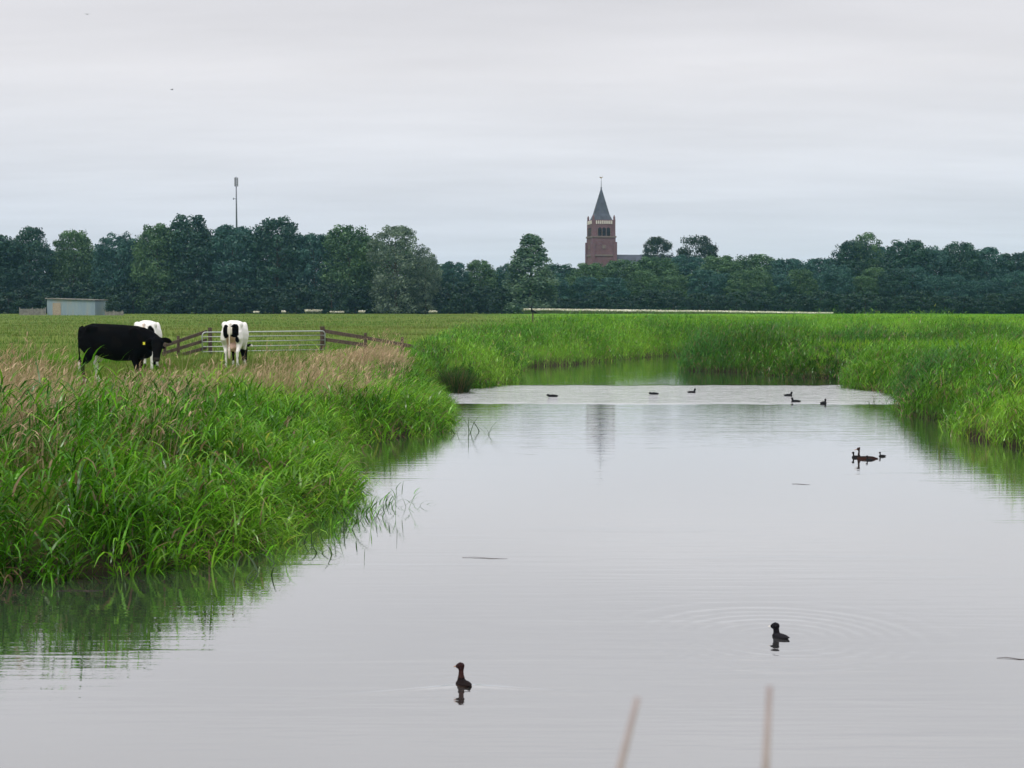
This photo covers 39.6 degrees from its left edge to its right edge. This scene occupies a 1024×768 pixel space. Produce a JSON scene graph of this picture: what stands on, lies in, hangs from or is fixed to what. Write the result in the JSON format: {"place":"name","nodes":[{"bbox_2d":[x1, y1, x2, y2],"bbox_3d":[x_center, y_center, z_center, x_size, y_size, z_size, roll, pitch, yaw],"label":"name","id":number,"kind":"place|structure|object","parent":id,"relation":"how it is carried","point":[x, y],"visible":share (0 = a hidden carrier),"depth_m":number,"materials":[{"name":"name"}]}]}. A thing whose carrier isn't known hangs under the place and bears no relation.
{"place":"outdoors","nodes":[
{"label":"outdoors","id":0,"kind":"place"},
{"bbox_2d":[0,313,591,409],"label":"pasture grass","id":1,"kind":"structure","parent":0,"point":[71,355],"depth_m":92.96,"materials":[{"name":"green plant"}]},
{"bbox_2d":[0,355,1023,767],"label":"water","id":2,"kind":"structure","parent":0,"point":[672,551],"depth_m":14.03,"materials":[{"name":"grey liquid"}]},
{"bbox_2d":[431,362,486,392],"bbox_3d":[-1.870,-0.178,49.207,2.287,1.184,2.279,0,3,0],"label":"tussock","id":3,"kind":"object","parent":2,"relation":"in","point":[458,384],"visible":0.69,"depth_m":48.87,"materials":[{"name":"green plant"}]},
{"bbox_2d":[0,311,1023,576],"bbox_3d":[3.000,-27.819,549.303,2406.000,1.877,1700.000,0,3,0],"label":"ground","id":4,"kind":"structure","parent":0,"point":[312,339],"depth_m":70.74,"materials":[{"name":"green plant"}]},
{"bbox_2d":[0,234,22,313],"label":"tree","id":5,"kind":"object","parent":4,"relation":"on","point":[6,248],"visible":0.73,"depth_m":311.82,"materials":[{"name":"green plant"}]},
{"bbox_2d":[0,292,27,313],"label":"shrub","id":6,"kind":"object","parent":4,"relation":"on","point":[21,302],"visible":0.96,"depth_m":306.48,"materials":[{"name":"green plant"}]},
{"bbox_2d":[5,286,46,312],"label":"shrub","id":7,"kind":"object","parent":4,"relation":"on","point":[35,298],"visible":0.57,"depth_m":310.53,"materials":[{"name":"green plant"}]},
{"bbox_2d":[3,225,57,313],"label":"tree","id":8,"kind":"object","parent":4,"relation":"on","point":[26,237],"visible":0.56,"depth_m":314.56,"materials":[{"name":"green plant"}]},
{"bbox_2d":[38,281,79,311],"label":"shrub","id":9,"kind":"object","parent":4,"relation":"on","point":[60,288],"visible":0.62,"depth_m":308.13,"materials":[{"name":"green plant"}]},
{"bbox_2d":[48,229,97,297],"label":"tree","id":10,"kind":"object","parent":4,"relation":"on","point":[78,242],"visible":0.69,"depth_m":320.12,"materials":[{"name":"green plant"}]},
{"bbox_2d":[45,298,107,314],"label":"shed","id":11,"kind":"structure","parent":4,"relation":"on","point":[62,306],"depth_m":267.58,"materials":[{"name":"paint"}]},
{"bbox_2d":[62,282,103,298],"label":"shrub","id":12,"kind":"object","parent":4,"relation":"on","point":[88,287],"visible":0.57,"depth_m":309.31,"materials":[{"name":"green plant"}]},
{"bbox_2d":[92,286,133,313],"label":"shrub","id":13,"kind":"object","parent":4,"relation":"on","point":[108,290],"visible":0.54,"depth_m":308.49,"materials":[{"name":"green plant"}]},
{"bbox_2d":[89,231,144,313],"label":"tree","id":14,"kind":"object","parent":4,"relation":"on","point":[105,254],"visible":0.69,"depth_m":312.18,"materials":[{"name":"green plant"}]},
{"bbox_2d":[78,323,171,383],"bbox_3d":[-9.762,-0.737,35.837,2.652,1.537,0.886,2,4,13],"label":"cow","id":15,"kind":"object","parent":4,"relation":"on","point":[135,345],"visible":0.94,"depth_m":35.60},
{"bbox_2d":[116,282,150,313],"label":"shrub","id":16,"kind":"object","parent":4,"relation":"on","point":[128,287],"visible":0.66,"depth_m":309.39,"materials":[{"name":"green plant"}]},
{"bbox_2d":[134,320,164,369],"bbox_3d":[-10.996,-1.183,43.189,0.785,1.524,2.857,0,3,-7],"label":"cow","id":17,"kind":"object","parent":4,"relation":"on","point":[155,327],"visible":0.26,"depth_m":42.11},
{"bbox_2d":[128,223,184,313],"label":"tree","id":18,"kind":"object","parent":4,"relation":"on","point":[151,235],"visible":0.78,"depth_m":309.07,"materials":[{"name":"green plant"}]},
{"bbox_2d":[144,291,185,313],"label":"shrub","id":19,"kind":"object","parent":4,"relation":"on","point":[173,303],"visible":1,"depth_m":305.09,"materials":[{"name":"green plant"}]},
{"bbox_2d":[162,330,206,355],"bbox_3d":[-13.071,-1.488,56.676,0.210,1.286,2.610,2,4,27],"label":"rail fence","id":20,"kind":"object","parent":4,"relation":"on","point":[178,348],"visible":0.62,"depth_m":56.61,"materials":[{"name":"brown wood"}]},
{"bbox_2d":[151,213,222,313],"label":"tree","id":21,"kind":"object","parent":4,"relation":"on","point":[184,232],"visible":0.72,"depth_m":311.09,"materials":[{"name":"green plant"}]},
{"bbox_2d":[175,281,211,313],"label":"shrub","id":22,"kind":"object","parent":4,"relation":"on","point":[198,302],"visible":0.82,"depth_m":308.37,"materials":[{"name":"green plant"}]},
{"bbox_2d":[0,323,416,492],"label":"dry grass","id":23,"kind":"structure","parent":4,"relation":"on","point":[366,354],"depth_m":29.62,"materials":[{"name":"beige plant"}]},
{"bbox_2d":[201,283,243,313],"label":"shrub","id":24,"kind":"object","parent":4,"relation":"on","point":[223,303],"visible":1,"depth_m":305.36,"materials":[{"name":"green plant"}]},
{"bbox_2d":[197,224,262,313],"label":"tree","id":25,"kind":"object","parent":4,"relation":"on","point":[234,267],"visible":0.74,"depth_m":313.06,"materials":[{"name":"green plant"}]},
{"bbox_2d":[220,320,252,366],"bbox_3d":[-8.644,-1.282,44.788,0.757,1.468,2.753,0,3,-1],"label":"cow","id":26,"kind":"object","parent":4,"relation":"on","point":[234,337],"visible":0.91,"depth_m":43.72},
{"bbox_2d":[230,287,265,313],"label":"shrub","id":27,"kind":"object","parent":4,"relation":"on","point":[254,306],"visible":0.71,"depth_m":309.78,"materials":[{"name":"green plant"}]},
{"bbox_2d":[0,341,500,587],"bbox_3d":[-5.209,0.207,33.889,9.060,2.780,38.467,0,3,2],"label":"reed bed","id":28,"kind":"object","parent":4,"relation":"on","point":[314,447],"visible":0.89,"depth_m":19.70,"materials":[{"name":"green plant"}]},
{"bbox_2d":[252,287,293,313],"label":"shrub","id":29,"kind":"object","parent":4,"relation":"on","point":[268,302],"visible":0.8,"depth_m":309.83,"materials":[{"name":"green plant"}]},
{"bbox_2d":[240,215,312,313],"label":"tree","id":30,"kind":"object","parent":4,"relation":"on","point":[283,226],"visible":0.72,"depth_m":315.33,"materials":[{"name":"green plant"}]},
{"bbox_2d":[275,282,315,313],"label":"shrub","id":31,"kind":"object","parent":4,"relation":"on","point":[300,289],"visible":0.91,"depth_m":307.15,"materials":[{"name":"green plant"}]},
{"bbox_2d":[290,232,338,308],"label":"tree","id":32,"kind":"object","parent":4,"relation":"on","point":[315,248],"visible":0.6,"depth_m":315.30,"materials":[{"name":"green plant"}]},
{"bbox_2d":[320,326,324,350],"bbox_3d":[-8.092,-1.792,60.744,0.209,1.334,0.220,0,3,0],"label":"gate post","id":33,"kind":"object","parent":4,"relation":"on","point":[322,337],"visible":0.66,"depth_m":60.65,"materials":[{"name":"brown wood"}]},
{"bbox_2d":[202,330,325,351],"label":"field gate","id":34,"kind":"structure","parent":33,"relation":"attached to","point":[324,335],"depth_m":59.30,"materials":[{"name":"metal"}]},
{"bbox_2d":[311,282,352,313],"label":"shrub","id":35,"kind":"object","parent":4,"relation":"on","point":[321,300],"visible":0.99,"depth_m":304.79,"materials":[{"name":"green plant"}]},
{"bbox_2d":[317,224,379,313],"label":"tree","id":36,"kind":"object","parent":4,"relation":"on","point":[348,268],"visible":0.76,"depth_m":312.65,"materials":[{"name":"green plant"}]},
{"bbox_2d":[334,287,376,313],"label":"shrub","id":37,"kind":"object","parent":4,"relation":"on","point":[356,302],"visible":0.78,"depth_m":309.35,"materials":[{"name":"green plant"}]},
{"bbox_2d":[324,329,417,352],"bbox_3d":[-5.711,-1.569,57.971,0.266,1.244,7.369,-2,4,-38],"label":"rail fence","id":38,"kind":"object","parent":4,"relation":"on","point":[365,337],"visible":0.63,"depth_m":58.96,"materials":[{"name":"brown wood"}]},
{"bbox_2d":[365,225,426,313],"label":"willow tree","id":39,"kind":"object","parent":4,"relation":"on","point":[394,288],"visible":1,"depth_m":306.67,"materials":[{"name":"green plant"}]},
{"bbox_2d":[409,248,444,313],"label":"willow tree","id":40,"kind":"object","parent":4,"relation":"on","point":[433,288],"visible":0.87,"depth_m":309.56,"materials":[{"name":"green plant"}]},
{"bbox_2d":[433,283,463,313],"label":"shrub","id":41,"kind":"object","parent":4,"relation":"on","point":[446,300],"visible":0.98,"depth_m":309.39,"materials":[{"name":"green plant"}]},
{"bbox_2d":[438,261,469,313],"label":"tree","id":42,"kind":"object","parent":4,"relation":"on","point":[454,271],"visible":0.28,"depth_m":319.67,"materials":[{"name":"green plant"}]},
{"bbox_2d":[449,281,479,313],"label":"shrub","id":43,"kind":"object","parent":4,"relation":"on","point":[466,288],"visible":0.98,"depth_m":309.46,"materials":[{"name":"green plant"}]},
{"bbox_2d":[460,259,499,312],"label":"tree","id":44,"kind":"object","parent":4,"relation":"on","point":[484,268],"visible":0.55,"depth_m":323.45,"materials":[{"name":"green plant"}]},
{"bbox_2d":[474,285,502,313],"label":"shrub","id":45,"kind":"object","parent":4,"relation":"on","point":[485,291],"visible":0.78,"depth_m":313.20,"materials":[{"name":"green plant"}]},
{"bbox_2d":[487,287,516,313],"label":"shrub","id":46,"kind":"object","parent":4,"relation":"on","point":[496,302],"visible":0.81,"depth_m":307.75,"materials":[{"name":"green plant"}]},
{"bbox_2d":[501,233,560,313],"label":"tall tree","id":47,"kind":"object","parent":4,"relation":"on","point":[531,258],"visible":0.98,"depth_m":300.79,"materials":[{"name":"green plant"}]},
{"bbox_2d":[253,308,832,313],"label":"flower strip","id":48,"kind":"object","parent":4,"relation":"on","point":[544,311],"visible":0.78,"depth_m":295.64,"materials":[{"name":"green plant"}]},
{"bbox_2d":[568,276,599,308],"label":"tree","id":49,"kind":"object","parent":4,"relation":"on","point":[585,279],"visible":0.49,"depth_m":325.58,"materials":[{"name":"green plant"}]},
{"bbox_2d":[566,263,610,296],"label":"tree","id":50,"kind":"object","parent":4,"relation":"on","point":[584,270],"visible":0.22,"depth_m":333.89,"materials":[{"name":"green plant"}]},
{"bbox_2d":[581,290,612,308],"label":"shrub","id":51,"kind":"object","parent":4,"relation":"on","point":[596,301],"visible":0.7,"depth_m":306.81,"materials":[{"name":"green plant"}]},
{"bbox_2d":[593,277,630,304],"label":"tree","id":52,"kind":"object","parent":4,"relation":"on","point":[612,289],"visible":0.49,"depth_m":321.22,"materials":[{"name":"green plant"}]},
{"bbox_2d":[594,259,649,300],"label":"tree","id":53,"kind":"object","parent":4,"relation":"on","point":[627,267],"visible":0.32,"depth_m":328.70,"materials":[{"name":"green plant"}]},
{"bbox_2d":[616,697,639,767],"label":"reed stalk","id":54,"kind":"object","parent":4,"relation":"on","point":[625,746],"visible":1,"depth_m":1.32,"materials":[{"name":"beige plant"}]},
{"bbox_2d":[626,269,659,309],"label":"tree","id":55,"kind":"object","parent":4,"relation":"on","point":[648,277],"visible":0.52,"depth_m":322.83,"materials":[{"name":"green plant"}]},
{"bbox_2d":[635,289,669,309],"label":"shrub","id":56,"kind":"object","parent":4,"relation":"on","point":[652,294],"visible":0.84,"depth_m":307.41,"materials":[{"name":"green plant"}]},
{"bbox_2d":[636,256,678,287],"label":"tree","id":57,"kind":"object","parent":4,"relation":"on","point":[660,268],"visible":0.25,"depth_m":333.74,"materials":[{"name":"green plant"}]},
{"bbox_2d":[640,236,674,266],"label":"tree","id":58,"kind":"object","parent":4,"relation":"on","point":[657,242],"visible":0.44,"depth_m":363.37,"materials":[{"name":"green plant"}]},
{"bbox_2d":[650,275,685,308],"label":"tree","id":59,"kind":"object","parent":4,"relation":"on","point":[667,279],"visible":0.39,"depth_m":326.04,"materials":[{"name":"green plant"}]},
{"bbox_2d":[658,289,689,309],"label":"shrub","id":60,"kind":"object","parent":4,"relation":"on","point":[674,298],"visible":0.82,"depth_m":307.70,"materials":[{"name":"green plant"}]},
{"bbox_2d":[667,254,707,286],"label":"tree","id":61,"kind":"object","parent":4,"relation":"on","point":[691,264],"visible":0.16,"depth_m":343.69,"materials":[{"name":"green plant"}]},
{"bbox_2d":[669,274,705,308],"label":"tree","id":62,"kind":"object","parent":4,"relation":"on","point":[683,279],"visible":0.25,"depth_m":324.58,"materials":[{"name":"green plant"}]},
{"bbox_2d":[676,235,718,265],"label":"tree","id":63,"kind":"object","parent":4,"relation":"on","point":[705,248],"visible":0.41,"depth_m":362.46,"materials":[{"name":"green plant"}]},
{"bbox_2d":[684,293,714,310],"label":"shrub","id":64,"kind":"object","parent":4,"relation":"on","point":[704,302],"visible":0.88,"depth_m":305.38,"materials":[{"name":"green plant"}]},
{"bbox_2d":[684,269,722,309],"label":"tree","id":65,"kind":"object","parent":4,"relation":"on","point":[708,278],"visible":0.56,"depth_m":322.31,"materials":[{"name":"green plant"}]},
{"bbox_2d":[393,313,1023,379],"bbox_3d":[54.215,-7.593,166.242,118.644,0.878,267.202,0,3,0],"label":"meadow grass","id":66,"kind":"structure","parent":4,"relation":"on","point":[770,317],"depth_m":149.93,"materials":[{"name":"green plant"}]},
{"bbox_2d":[403,305,1023,387],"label":"reed bed","id":67,"kind":"object","parent":4,"relation":"on","point":[498,352],"visible":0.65,"depth_m":75.83,"materials":[{"name":"green plant"}]},
{"bbox_2d":[691,254,744,287],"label":"tree","id":68,"kind":"object","parent":4,"relation":"on","point":[724,263],"visible":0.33,"depth_m":332.33,"materials":[{"name":"green plant"}]},
{"bbox_2d":[719,292,753,310],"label":"shrub","id":69,"kind":"object","parent":4,"relation":"on","point":[733,298],"visible":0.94,"depth_m":305.67,"materials":[{"name":"green plant"}]},
{"bbox_2d":[721,270,755,309],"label":"tree","id":70,"kind":"object","parent":4,"relation":"on","point":[734,277],"visible":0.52,"depth_m":321.60,"materials":[{"name":"green plant"}]},
{"bbox_2d":[735,254,777,301],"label":"tree","id":71,"kind":"object","parent":4,"relation":"on","point":[754,261],"visible":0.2,"depth_m":342.12,"materials":[{"name":"green plant"}]},
{"bbox_2d":[741,291,773,311],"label":"shrub","id":72,"kind":"object","parent":4,"relation":"on","point":[758,303],"visible":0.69,"depth_m":309.24,"materials":[{"name":"green plant"}]},
{"bbox_2d":[742,270,777,308],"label":"tree","id":73,"kind":"object","parent":4,"relation":"on","point":[763,279],"visible":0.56,"depth_m":321.67,"materials":[{"name":"green plant"}]},
{"bbox_2d":[762,686,771,767],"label":"reed stalk","id":74,"kind":"object","parent":4,"relation":"on","point":[766,743],"visible":1,"depth_m":1.32,"materials":[{"name":"beige plant"}]},
{"bbox_2d":[762,273,798,310],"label":"tree","id":75,"kind":"object","parent":4,"relation":"on","point":[779,282],"visible":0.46,"depth_m":323.57,"materials":[{"name":"green plant"}]},
{"bbox_2d":[769,293,800,311],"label":"shrub","id":76,"kind":"object","parent":4,"relation":"on","point":[783,305],"visible":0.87,"depth_m":305.73,"materials":[{"name":"green plant"}]},
{"bbox_2d":[766,258,812,299],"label":"tree","id":77,"kind":"object","parent":4,"relation":"on","point":[780,268],"visible":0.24,"depth_m":337.48,"materials":[{"name":"green plant"}]},
{"bbox_2d":[781,268,818,306],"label":"tree","id":78,"kind":"object","parent":4,"relation":"on","point":[799,276],"visible":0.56,"depth_m":323.83,"materials":[{"name":"green plant"}]},
{"bbox_2d":[800,258,832,293],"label":"tree","id":79,"kind":"object","parent":4,"relation":"on","point":[813,265],"visible":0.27,"depth_m":333.13,"materials":[{"name":"green plant"}]},
{"bbox_2d":[804,290,837,313],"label":"shrub","id":80,"kind":"object","parent":4,"relation":"on","point":[812,306],"visible":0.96,"depth_m":305.56,"materials":[{"name":"green plant"}]},
{"bbox_2d":[816,264,856,312],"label":"tree","id":81,"kind":"object","parent":4,"relation":"on","point":[842,273],"visible":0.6,"depth_m":312.98,"materials":[{"name":"green plant"}]},
{"bbox_2d":[671,314,1023,449],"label":"reed bed","id":82,"kind":"object","parent":4,"relation":"on","point":[923,377],"visible":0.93,"depth_m":50.18,"materials":[{"name":"green plant"}]},
{"bbox_2d":[832,293,863,313],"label":"shrub","id":83,"kind":"object","parent":4,"relation":"on","point":[847,304],"visible":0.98,"depth_m":305.67,"materials":[{"name":"green plant"}]},
{"bbox_2d":[828,240,874,286],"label":"tree","id":84,"kind":"object","parent":4,"relation":"on","point":[839,260],"visible":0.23,"depth_m":329.50,"materials":[{"name":"green plant"}]},
{"bbox_2d":[846,276,881,313],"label":"tree","id":85,"kind":"object","parent":4,"relation":"on","point":[868,281],"visible":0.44,"depth_m":314.39,"materials":[{"name":"green plant"}]},
{"bbox_2d":[849,290,881,313],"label":"shrub","id":86,"kind":"object","parent":4,"relation":"on","point":[873,302],"visible":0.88,"depth_m":306.20,"materials":[{"name":"green plant"}]},
{"bbox_2d":[847,232,884,289],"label":"tree","id":87,"kind":"object","parent":4,"relation":"on","point":[872,247],"visible":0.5,"depth_m":328.72,"materials":[{"name":"green plant"}]},
{"bbox_2d":[855,267,893,309],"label":"tree","id":88,"kind":"object","parent":4,"relation":"on","point":[870,272],"visible":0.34,"depth_m":317.21,"materials":[{"name":"green plant"}]},
{"bbox_2d":[874,267,911,309],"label":"tree","id":89,"kind":"object","parent":4,"relation":"on","point":[891,273],"visible":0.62,"depth_m":313.69,"materials":[{"name":"green plant"}]},
{"bbox_2d":[887,295,921,313],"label":"shrub","id":90,"kind":"object","parent":4,"relation":"on","point":[908,307],"visible":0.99,"depth_m":304.52,"materials":[{"name":"green plant"}]},
{"bbox_2d":[877,238,934,296],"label":"tree","id":91,"kind":"object","parent":4,"relation":"on","point":[915,254],"visible":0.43,"depth_m":321.06,"materials":[{"name":"green plant"}]},
{"bbox_2d":[893,264,931,310],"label":"tree","id":92,"kind":"object","parent":4,"relation":"on","point":[921,272],"visible":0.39,"depth_m":315.11,"materials":[{"name":"green plant"}]},
{"bbox_2d":[906,290,937,313],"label":"shrub","id":93,"kind":"object","parent":4,"relation":"on","point":[922,299],"visible":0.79,"depth_m":306.24,"materials":[{"name":"green plant"}]},
{"bbox_2d":[913,245,954,298],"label":"tree","id":94,"kind":"object","parent":4,"relation":"on","point":[939,262],"visible":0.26,"depth_m":323.69,"materials":[{"name":"green plant"}]},
{"bbox_2d":[915,274,953,313],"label":"tree","id":95,"kind":"object","parent":4,"relation":"on","point":[939,282],"visible":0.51,"depth_m":312.42,"materials":[{"name":"green plant"}]},
{"bbox_2d":[929,295,961,313],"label":"shrub","id":96,"kind":"object","parent":4,"relation":"on","point":[952,306],"visible":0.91,"depth_m":306.28,"materials":[{"name":"green plant"}]},
{"bbox_2d":[934,274,971,310],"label":"tree","id":97,"kind":"object","parent":4,"relation":"on","point":[959,285],"visible":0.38,"depth_m":314.50,"materials":[{"name":"green plant"}]},
{"bbox_2d":[936,241,985,305],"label":"tree","id":98,"kind":"object","parent":4,"relation":"on","point":[957,258],"visible":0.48,"depth_m":323.69,"materials":[{"name":"green plant"}]},
{"bbox_2d":[952,296,977,313],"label":"shrub","id":99,"kind":"object","parent":4,"relation":"on","point":[968,307],"visible":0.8,"depth_m":309.04,"materials":[{"name":"green plant"}]},
{"bbox_2d":[957,280,993,313],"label":"tree","id":100,"kind":"object","parent":4,"relation":"on","point":[979,283],"visible":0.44,"depth_m":313.79,"materials":[{"name":"green plant"}]},
{"bbox_2d":[961,247,1009,292],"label":"tree","id":101,"kind":"object","parent":4,"relation":"on","point":[989,254],"visible":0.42,"depth_m":324.92,"materials":[{"name":"green plant"}]},
{"bbox_2d":[975,292,1010,313],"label":"shrub","id":102,"kind":"object","parent":4,"relation":"on","point":[987,301],"visible":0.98,"depth_m":305.42,"materials":[{"name":"green plant"}]},
{"bbox_2d":[992,251,1023,303],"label":"tree","id":103,"kind":"object","parent":4,"relation":"on","point":[1018,258],"visible":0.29,"depth_m":327.09,"materials":[{"name":"green plant"}]},
{"bbox_2d":[997,270,1023,313],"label":"tree","id":104,"kind":"object","parent":4,"relation":"on","point":[1006,281],"visible":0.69,"depth_m":310.08,"materials":[{"name":"green plant"}]},
{"bbox_2d":[0,0,1023,284],"label":"sky","id":105,"kind":"structure","parent":0,"point":[785,129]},
{"bbox_2d":[585,177,668,271],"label":"church","id":106,"kind":"structure","parent":0,"point":[601,246],"depth_m":390.57,"materials":[{"name":"red brick"}]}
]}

